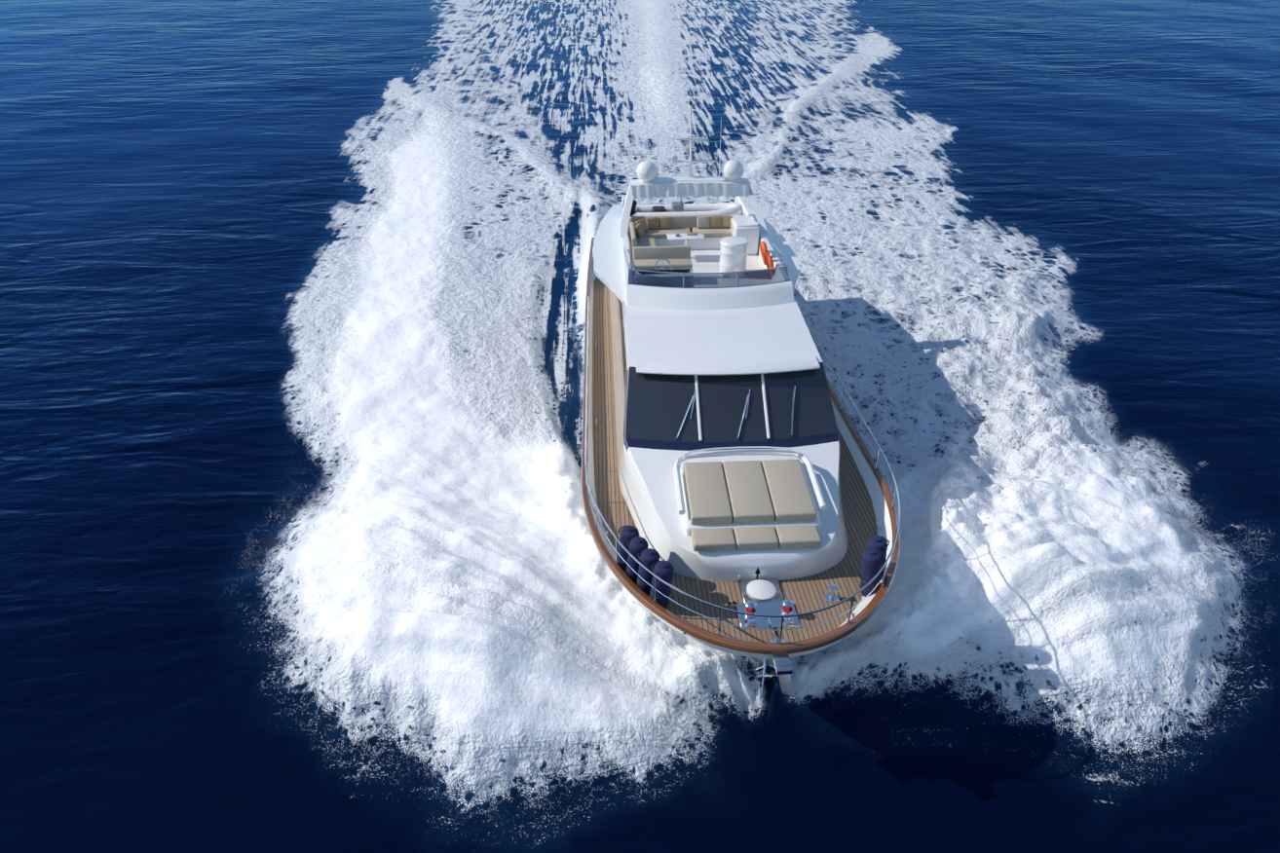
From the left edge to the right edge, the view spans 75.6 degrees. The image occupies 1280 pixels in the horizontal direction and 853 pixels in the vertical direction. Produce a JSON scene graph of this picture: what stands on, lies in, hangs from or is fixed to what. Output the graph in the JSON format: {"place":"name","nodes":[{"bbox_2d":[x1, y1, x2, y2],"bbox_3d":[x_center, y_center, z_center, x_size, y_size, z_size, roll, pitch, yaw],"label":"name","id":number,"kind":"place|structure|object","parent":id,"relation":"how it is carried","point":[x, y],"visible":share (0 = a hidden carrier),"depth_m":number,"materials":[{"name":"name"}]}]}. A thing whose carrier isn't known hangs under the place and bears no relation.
{"place":"outdoors","nodes":[
{"label":"outdoors","id":0,"kind":"place"},
{"bbox_2d":[0,0,1279,852],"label":"sea","id":1,"kind":"structure","parent":0,"point":[202,202],"depth_m":24.43,"materials":[{"name":"liquid"}]},
{"bbox_2d":[587,271,892,666],"bbox_3d":[1.735,-0.861,24.580,6.600,3.250,23.600,-2,30,-2],"label":"hull","id":2,"kind":"object","parent":1,"relation":"on","point":[882,514],"visible":0.06,"depth_m":18.45,"materials":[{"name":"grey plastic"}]},
{"bbox_2d":[581,237,900,654],"bbox_3d":[1.732,-2.064,23.856,6.690,0.563,23.647,-2,30,-2],"label":"cap rail","id":3,"kind":"object","parent":2,"relation":"on","point":[858,621],"visible":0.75,"depth_m":14.98,"materials":[{"name":"brown wood"}]},
{"bbox_2d":[584,296,900,644],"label":"guard rails","id":4,"kind":"object","parent":3,"relation":"on","point":[748,614],"visible":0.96,"depth_m":15.11,"materials":[{"name":"silver metal"}]},
{"bbox_2d":[591,269,891,658],"bbox_3d":[1.730,-1.971,23.984,6.420,0.733,23.506,-2,30,-2],"label":"teak deck","id":5,"kind":"object","parent":2,"relation":"on","point":[805,594],"visible":0.12,"depth_m":16.48,"materials":[{"name":"brown wood"}]},
{"bbox_2d":[608,249,847,581],"bbox_3d":[1.799,-2.159,22.150,5.040,2.863,16.500,-2,30,-2],"label":"cabin","id":6,"kind":"object","parent":5,"relation":"on","point":[651,449],"visible":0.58,"depth_m":18.11,"materials":[{"name":"white plastic"}]},
{"bbox_2d":[618,299,627,443],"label":"side windows","id":7,"kind":"structure","parent":6,"relation":"attached to","point":[622,341],"depth_m":20.30,"materials":[{"name":"black glass"}]},
{"bbox_2d":[593,195,802,309],"bbox_3d":[1.590,-5.638,24.967,6.000,0.860,10.120,-2,30,-2],"label":"flybridge","id":8,"kind":"object","parent":6,"relation":"on","point":[609,261],"visible":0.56,"depth_m":22.32,"materials":[{"name":"white plastic"}]},
{"bbox_2d":[622,197,742,217],"bbox_3d":[1.420,-7.040,26.991,4.006,0.888,1.270,-2,30,-2],"label":"tender rib","id":9,"kind":"object","parent":8,"relation":"on","point":[681,208],"visible":0.48,"depth_m":26.75,"materials":[{"name":"white"}]},
{"bbox_2d":[619,101,768,237],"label":"radar arch","id":10,"kind":"structure","parent":8,"relation":"on","point":[731,182],"depth_m":25.05,"materials":[{"name":"white plastic"}]},
{"bbox_2d":[628,214,774,272],"bbox_3d":[1.611,-5.013,23.404,3.982,0.990,4.810,-2,30,-2],"label":"flybridge furniture","id":11,"kind":"object","parent":8,"relation":"on","point":[663,244],"visible":0.94,"depth_m":24.12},
{"bbox_2d":[623,243,790,288],"bbox_3d":[1.737,-4.396,22.177,4.276,0.315,3.002,-2,30,-2],"label":"wind deflector","id":12,"kind":"object","parent":8,"relation":"on","point":[709,280],"visible":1,"depth_m":21.10,"materials":[{"name":"tinted acrylic glass"},{"name":"stainless steel"}]},
{"bbox_2d":[635,355,820,441],"bbox_3d":[1.997,-0.643,18.303,4.120,1.139,1.914,-2,30,-2],"label":"windshield frame","id":13,"kind":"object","parent":6,"relation":"on","point":[766,366],"depth_m":18.33,"materials":[{"name":"white metal"}]},
{"bbox_2d":[673,446,827,551],"bbox_3d":[2.134,1.423,16.343,2.850,0.841,2.524,-2,34,-2],"label":"sunpad","id":14,"kind":"object","parent":6,"relation":"on","point":[748,505],"visible":1,"depth_m":15.96,"materials":[{"name":"beige fabric"}]},
{"bbox_2d":[595,341,882,698],"bbox_3d":[1.984,0.850,19.621,6.040,1.285,14.093,-2,30,-2],"label":"foredeck gear","id":15,"kind":"object","parent":5,"relation":"on","point":[763,596],"visible":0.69,"depth_m":14.61,"materials":[{"name":"silver metal"}]},
{"bbox_2d":[617,526,889,608],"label":"boat fenders","id":16,"kind":"object","parent":5,"relation":"on","point":[636,545],"visible":0.92,"depth_m":14.86,"materials":[{"name":"blue fabric"}]},
{"bbox_2d":[258,216,1258,790],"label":"spray mist","id":17,"kind":"structure","parent":1,"relation":"on","point":[1018,565],"depth_m":16.49,"materials":[{"name":"white liquid"}]}
]}

